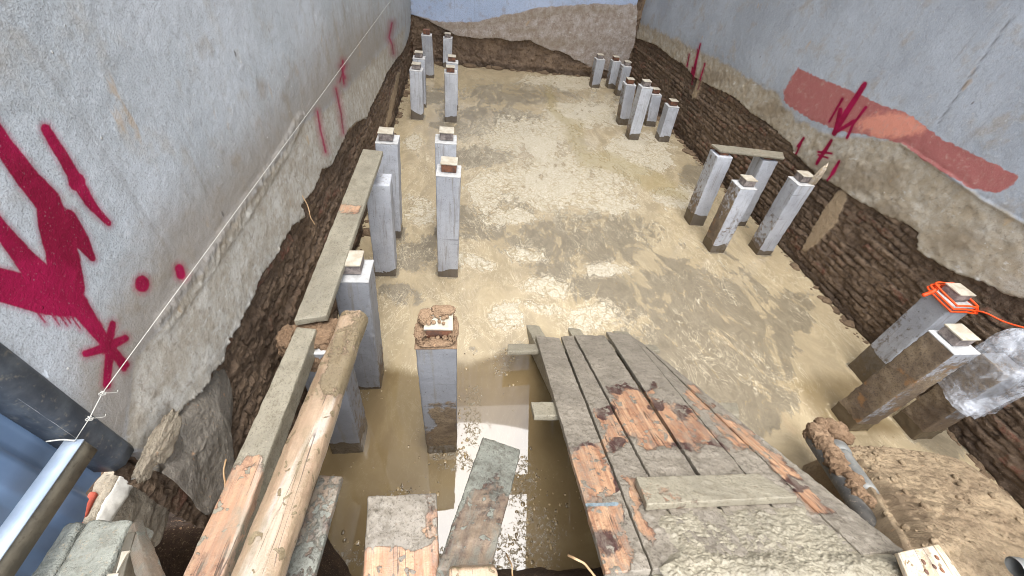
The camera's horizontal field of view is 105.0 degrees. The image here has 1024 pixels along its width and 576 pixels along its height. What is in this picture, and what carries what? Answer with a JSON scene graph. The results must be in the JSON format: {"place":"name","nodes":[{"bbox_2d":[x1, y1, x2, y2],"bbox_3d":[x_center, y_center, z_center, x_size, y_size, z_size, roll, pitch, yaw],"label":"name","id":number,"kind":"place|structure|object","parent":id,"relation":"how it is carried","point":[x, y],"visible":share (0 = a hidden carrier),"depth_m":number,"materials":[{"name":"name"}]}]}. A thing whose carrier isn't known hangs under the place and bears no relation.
{"place":"outdoors","nodes":[
{"label":"outdoors","id":0,"kind":"place"},
{"bbox_2d":[223,459,226,485],"bbox_3d":[-1.034,0.682,1.413,0.008,0.034,0.129,-9,46,-18],"label":"root","id":1,"kind":"object","parent":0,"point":[224,478],"visible":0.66,"depth_m":1.41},
{"bbox_2d":[86,472,603,575],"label":"ground","id":2,"kind":"structure","parent":0,"point":[175,547],"depth_m":1.82,"materials":[{"name":"soil"}]},
{"bbox_2d":[31,522,85,575],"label":"concrete block","id":3,"kind":"object","parent":2,"relation":"on","point":[55,557],"depth_m":0.95,"materials":[{"name":"grey concrete"}]},
{"bbox_2d":[55,520,154,575],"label":"concrete block","id":4,"kind":"object","parent":2,"relation":"on","point":[101,547],"depth_m":0.96,"materials":[{"name":"concrete"}]},
{"bbox_2d":[128,520,165,575],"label":"brown plank","id":5,"kind":"object","parent":4,"relation":"on","point":[145,560],"visible":0.98,"depth_m":0.95,"materials":[{"name":"brown wood"}]},
{"bbox_2d":[0,0,412,528],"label":"rendered wall","id":6,"kind":"structure","parent":2,"relation":"on","point":[142,143],"depth_m":1.35,"materials":[{"name":"grey paint"}]},
{"bbox_2d":[0,343,133,575],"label":"metal fence","id":7,"kind":"object","parent":6,"relation":"attached to","point":[45,486],"visible":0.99,"depth_m":0.94,"materials":[{"name":"metal"}]},
{"bbox_2d":[82,465,169,546],"bbox_3d":[-1.243,0.726,1.305,0.103,0.368,0.199,1,44,-8],"label":"wall stub","id":8,"kind":"object","parent":6,"relation":"attached to","point":[111,496],"depth_m":1.21,"materials":[{"name":"white paint"}]},
{"bbox_2d":[153,368,234,514],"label":"footing block","id":9,"kind":"structure","parent":6,"relation":"attached to","point":[191,467],"depth_m":1.47,"materials":[{"name":"grey stone"}]},
{"bbox_2d":[131,408,181,483],"bbox_3d":[-1.124,0.506,1.261,0.042,0.123,0.238,1,44,-8],"label":"mortar lump","id":10,"kind":"object","parent":9,"relation":"on","point":[161,442],"visible":0.98,"depth_m":1.24,"materials":[{"name":"beige concrete"}]},
{"bbox_2d":[46,3,388,441],"bbox_3d":[-1.495,-2.741,4.099,0.112,0.077,8.874,1,44,-8],"label":"string line","id":11,"kind":"object","parent":6,"relation":"attached to","point":[102,394],"visible":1,"depth_m":1.10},
{"bbox_2d":[302,196,314,224],"bbox_3d":[-1.276,-0.486,2.462,0.017,0.184,0.062,-29,55,-32],"label":"root","id":12,"kind":"object","parent":6,"relation":"attached to","point":[308,210],"visible":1,"depth_m":2.46,"materials":[{"name":"beige plant"}]},
{"bbox_2d":[183,327,316,575],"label":"square timber","id":13,"kind":"object","parent":2,"relation":"on","point":[219,546],"visible":0.94,"depth_m":1.39,"materials":[{"name":"brown wood"}]},
{"bbox_2d":[286,475,342,575],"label":"grey board","id":14,"kind":"object","parent":2,"relation":"on","point":[306,557],"visible":0.95,"depth_m":1.35,"materials":[{"name":"grey wood"}]},
{"bbox_2d":[363,493,438,575],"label":"wide plank","id":15,"kind":"object","parent":2,"relation":"on","point":[401,537],"visible":0.98,"depth_m":1.34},
{"bbox_2d":[436,437,519,575],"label":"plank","id":16,"kind":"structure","parent":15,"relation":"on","point":[474,534],"depth_m":1.50,"materials":[{"name":"wood"}]},
{"bbox_2d":[449,564,497,575],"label":"wood offcut","id":17,"kind":"object","parent":16,"relation":"on","point":[477,570],"visible":1,"depth_m":1.22,"materials":[{"name":"beige wood"}]},
{"bbox_2d":[506,553,512,575],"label":"root","id":18,"kind":"object","parent":2,"relation":"attached to","point":[510,563],"visible":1,"depth_m":1.40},
{"bbox_2d":[410,0,645,78],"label":"rendered wall","id":19,"kind":"structure","parent":2,"relation":"on","point":[569,37],"depth_m":8.44,"materials":[{"name":"concrete"}]},
{"bbox_2d":[567,554,595,575],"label":"twig","id":20,"kind":"object","parent":2,"relation":"attached to","point":[583,563],"visible":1,"depth_m":1.38,"materials":[{"name":"beige wood"}]},
{"bbox_2d":[338,61,1010,495],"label":"fallen soil","id":21,"kind":"structure","parent":2,"relation":"on","point":[820,297],"depth_m":4.48,"materials":[{"name":"brown soil"}]},
{"bbox_2d":[507,325,902,575],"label":"plank ramp","id":22,"kind":"structure","parent":2,"relation":"on","point":[717,489],"depth_m":1.72,"materials":[{"name":"grey wood"}]},
{"bbox_2d":[895,544,960,575],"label":"plywood offcut","id":23,"kind":"object","parent":22,"relation":"on","point":[932,560],"visible":1,"depth_m":1.39,"materials":[{"name":"wood"}]},
{"bbox_2d":[629,0,1023,508],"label":"rendered wall","id":24,"kind":"structure","parent":2,"relation":"on","point":[904,119],"depth_m":3.63,"materials":[{"name":"concrete"}]},
{"bbox_2d":[802,445,1023,575],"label":"soil mound","id":25,"kind":"object","parent":2,"relation":"on","point":[967,518],"visible":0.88,"depth_m":1.98,"materials":[{"name":"brown soil"}]},
{"bbox_2d":[802,422,876,526],"bbox_3d":[1.827,1.076,2.112,0.162,0.529,1.008,21,45,13],"label":"drain pipe","id":26,"kind":"object","parent":25,"relation":"in","point":[848,484],"visible":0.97,"depth_m":2.17,"materials":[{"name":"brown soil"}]},
{"bbox_2d":[813,417,878,493],"bbox_3d":[2.048,1.013,2.358,0.228,0.300,0.608,18,44,9],"label":"plastic sheet","id":27,"kind":"object","parent":25,"relation":"in","point":[841,434],"visible":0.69,"depth_m":2.51,"materials":[{"name":"grey plastic"}]},
{"bbox_2d":[1004,556,1023,575],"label":"pipe offcut","id":28,"kind":"object","parent":25,"relation":"on","point":[1014,566],"visible":1,"depth_m":1.47,"materials":[{"name":"grey plastic"}]},
{"bbox_2d":[308,63,1023,575],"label":"water","id":29,"kind":"structure","parent":0,"point":[574,201],"depth_m":3.79,"materials":[{"name":"beige liquid"}]},
{"bbox_2d":[305,348,367,453],"bbox_3d":[-1.014,0.742,2.345,0.230,1.393,0.214,1,44,-8],"label":"concrete pile","id":30,"kind":"object","parent":29,"relation":"in","point":[349,434],"visible":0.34,"depth_m":2.31,"materials":[{"name":"grey concrete"}]},
{"bbox_2d":[231,310,367,575],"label":"round timber","id":31,"kind":"object","parent":30,"relation":"on","point":[272,537],"visible":1,"depth_m":1.32,"materials":[{"name":"brown wood"}]},
{"bbox_2d":[275,318,337,371],"bbox_3d":[-0.958,0.274,1.912,0.329,0.225,0.238,1,44,-8],"label":"soil clod","id":32,"kind":"object","parent":30,"relation":"on","point":[324,334],"visible":0.38,"depth_m":1.84,"materials":[{"name":"brown soil"}]},
{"bbox_2d":[336,250,383,389],"bbox_3d":[-0.998,0.384,2.650,0.267,1.487,0.221,1,44,-8],"label":"concrete pile","id":33,"kind":"object","parent":29,"relation":"in","point":[357,290],"visible":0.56,"depth_m":2.31,"materials":[{"name":"concrete"}]},
{"bbox_2d":[294,149,382,325],"bbox_3d":[-1.010,-0.454,2.455,0.157,0.041,1.772,1,44,-8],"label":"long plank","id":34,"kind":"object","parent":33,"relation":"on","point":[317,303],"visible":0.98,"depth_m":2.21,"materials":[{"name":"beige wood"}]},
{"bbox_2d":[367,173,396,275],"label":"concrete pile","id":35,"kind":"object","parent":29,"relation":"in","point":[380,208],"visible":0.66,"depth_m":3.32,"materials":[{"name":"grey concrete"}]},
{"bbox_2d":[375,127,402,237],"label":"concrete pile","id":36,"kind":"object","parent":29,"relation":"in","point":[387,142],"visible":0.65,"depth_m":3.57,"materials":[{"name":"concrete"}]},
{"bbox_2d":[409,61,423,119],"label":"concrete pile","id":37,"kind":"object","parent":29,"relation":"in","point":[416,88],"visible":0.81,"depth_m":6.09,"materials":[{"name":"concrete"}]},
{"bbox_2d":[412,50,426,107],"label":"concrete pile","id":38,"kind":"object","parent":29,"relation":"in","point":[418,56],"visible":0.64,"depth_m":6.31,"materials":[{"name":"concrete"}]},
{"bbox_2d":[421,29,434,77],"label":"concrete pile","id":39,"kind":"object","parent":29,"relation":"in","point":[427,43],"visible":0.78,"depth_m":7.58,"materials":[{"name":"concrete"}]},
{"bbox_2d":[414,308,456,453],"bbox_3d":[-0.424,0.710,2.352,0.213,1.562,0.204,1,44,-8],"label":"concrete pile","id":40,"kind":"object","parent":29,"relation":"in","point":[437,370],"visible":0.74,"depth_m":2.04,"materials":[{"name":"concrete"}]},
{"bbox_2d":[413,305,458,347],"bbox_3d":[-0.353,0.171,1.836,0.210,0.120,0.216,1,44,-8],"label":"soil clod","id":41,"kind":"object","parent":40,"relation":"on","point":[443,312],"visible":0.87,"depth_m":1.81,"materials":[{"name":"brown soil"}]},
{"bbox_2d":[435,126,456,212],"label":"concrete pile","id":42,"kind":"object","parent":29,"relation":"in","point":[445,141],"visible":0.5,"depth_m":3.52,"materials":[{"name":"concrete"}]},
{"bbox_2d":[443,32,452,67],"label":"concrete pile","id":43,"kind":"object","parent":29,"relation":"in","point":[447,43],"visible":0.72,"depth_m":8.23,"materials":[{"name":"concrete"}]},
{"bbox_2d":[436,156,460,277],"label":"concrete pile","id":44,"kind":"object","parent":29,"relation":"in","point":[448,180],"visible":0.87,"depth_m":3.29,"materials":[{"name":"concrete"}]},
{"bbox_2d":[444,64,456,122],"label":"concrete pile","id":45,"kind":"object","parent":29,"relation":"in","point":[450,80],"visible":0.81,"depth_m":6.13,"materials":[{"name":"concrete"}]},
{"bbox_2d":[446,54,457,110],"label":"concrete pile","id":46,"kind":"object","parent":29,"relation":"in","point":[451,60],"visible":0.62,"depth_m":6.33,"materials":[{"name":"concrete"}]},
{"bbox_2d":[589,53,605,87],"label":"concrete pile","id":47,"kind":"object","parent":29,"relation":"in","point":[597,70],"visible":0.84,"depth_m":8.41,"materials":[{"name":"concrete"}]},
{"bbox_2d":[330,325,894,568],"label":"foam bubbles","id":48,"kind":"object","parent":29,"relation":"on","point":[358,542],"visible":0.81,"depth_m":2.40},
{"bbox_2d":[605,55,620,88],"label":"concrete pile","id":49,"kind":"object","parent":29,"relation":"in","point":[613,69],"visible":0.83,"depth_m":8.50,"materials":[{"name":"concrete"}]},
{"bbox_2d":[613,60,631,95],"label":"concrete pile","id":50,"kind":"object","parent":29,"relation":"in","point":[625,68],"visible":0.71,"depth_m":8.13,"materials":[{"name":"concrete"}]},
{"bbox_2d":[616,77,635,124],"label":"concrete pile","id":51,"kind":"object","parent":29,"relation":"in","point":[626,100],"visible":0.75,"depth_m":6.93,"materials":[{"name":"concrete"}]},
{"bbox_2d":[625,79,652,139],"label":"concrete pile","id":52,"kind":"object","parent":29,"relation":"in","point":[639,108],"visible":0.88,"depth_m":6.42,"materials":[{"name":"concrete"}]},
{"bbox_2d":[643,87,661,126],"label":"concrete pile","id":53,"kind":"object","parent":29,"relation":"in","point":[651,115],"visible":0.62,"depth_m":7.09,"materials":[{"name":"concrete"}]},
{"bbox_2d":[655,98,679,141],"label":"concrete pile","id":54,"kind":"object","parent":29,"relation":"in","point":[670,110],"visible":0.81,"depth_m":6.60,"materials":[{"name":"concrete"}]},
{"bbox_2d":[684,149,732,225],"bbox_3d":[2.332,-1.071,4.824,0.263,1.293,0.234,1,44,-8],"label":"concrete pile","id":55,"kind":"object","parent":29,"relation":"in","point":[712,176],"visible":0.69,"depth_m":4.63,"materials":[{"name":"concrete"}]},
{"bbox_2d":[711,144,784,159],"bbox_3d":[2.708,-1.540,4.452,0.900,0.052,0.174,2,44,-7],"label":"bridging plank","id":56,"kind":"object","parent":55,"relation":"on","point":[749,152],"visible":1,"depth_m":4.42,"materials":[{"name":"beige wood"}]},
{"bbox_2d":[702,174,757,252],"bbox_3d":[2.394,-0.677,4.461,0.247,1.245,0.238,1,44,-8],"label":"concrete pile","id":57,"kind":"object","parent":29,"relation":"in","point":[736,201],"visible":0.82,"depth_m":4.26,"materials":[{"name":"concrete"}]},
{"bbox_2d":[738,157,777,225],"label":"concrete pile","id":58,"kind":"object","parent":29,"relation":"in","point":[760,170],"visible":0.3,"depth_m":4.62,"materials":[{"name":"concrete"}]},
{"bbox_2d":[748,170,814,254],"bbox_3d":[2.989,-0.685,4.500,0.234,1.329,0.238,1,44,-8],"label":"concrete pile","id":59,"kind":"object","parent":29,"relation":"in","point":[790,199],"visible":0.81,"depth_m":4.30,"materials":[{"name":"concrete"}]},
{"bbox_2d":[808,163,827,185],"bbox_3d":[3.124,-1.155,4.004,0.073,0.270,0.023,31,48,22],"label":"wood splinter","id":60,"kind":"object","parent":59,"relation":"on","point":[816,178],"visible":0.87,"depth_m":4.00,"materials":[{"name":"brown wood"}]},
{"bbox_2d":[831,324,980,430],"bbox_3d":[2.700,0.790,2.873,0.208,1.405,0.221,1,44,-8],"label":"concrete pile","id":61,"kind":"object","parent":29,"relation":"in","point":[922,364],"visible":0.8,"depth_m":2.64,"materials":[{"name":"concrete"}]},
{"bbox_2d":[848,283,976,382],"bbox_3d":[3.145,0.517,3.251,0.216,1.360,0.235,1,44,-8],"label":"concrete pile","id":62,"kind":"object","parent":29,"relation":"in","point":[922,316],"visible":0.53,"depth_m":3.03,"materials":[{"name":"concrete"}]},
{"bbox_2d":[921,281,1023,327],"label":"orange cord","id":63,"kind":"object","parent":62,"relation":"attached to","point":[937,287],"visible":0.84,"depth_m":2.80,"materials":[{"name":"orange plastic"}]},
{"bbox_2d":[892,353,1023,439],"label":"concrete pile","id":64,"kind":"object","parent":29,"relation":"in","point":[981,377],"visible":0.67,"depth_m":2.75,"materials":[{"name":"grey concrete"}]},
{"bbox_2d":[948,330,1023,416],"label":"plastic bag","id":65,"kind":"object","parent":64,"relation":"on","point":[973,405],"visible":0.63,"depth_m":2.66,"materials":[{"name":"white"}]}
]}

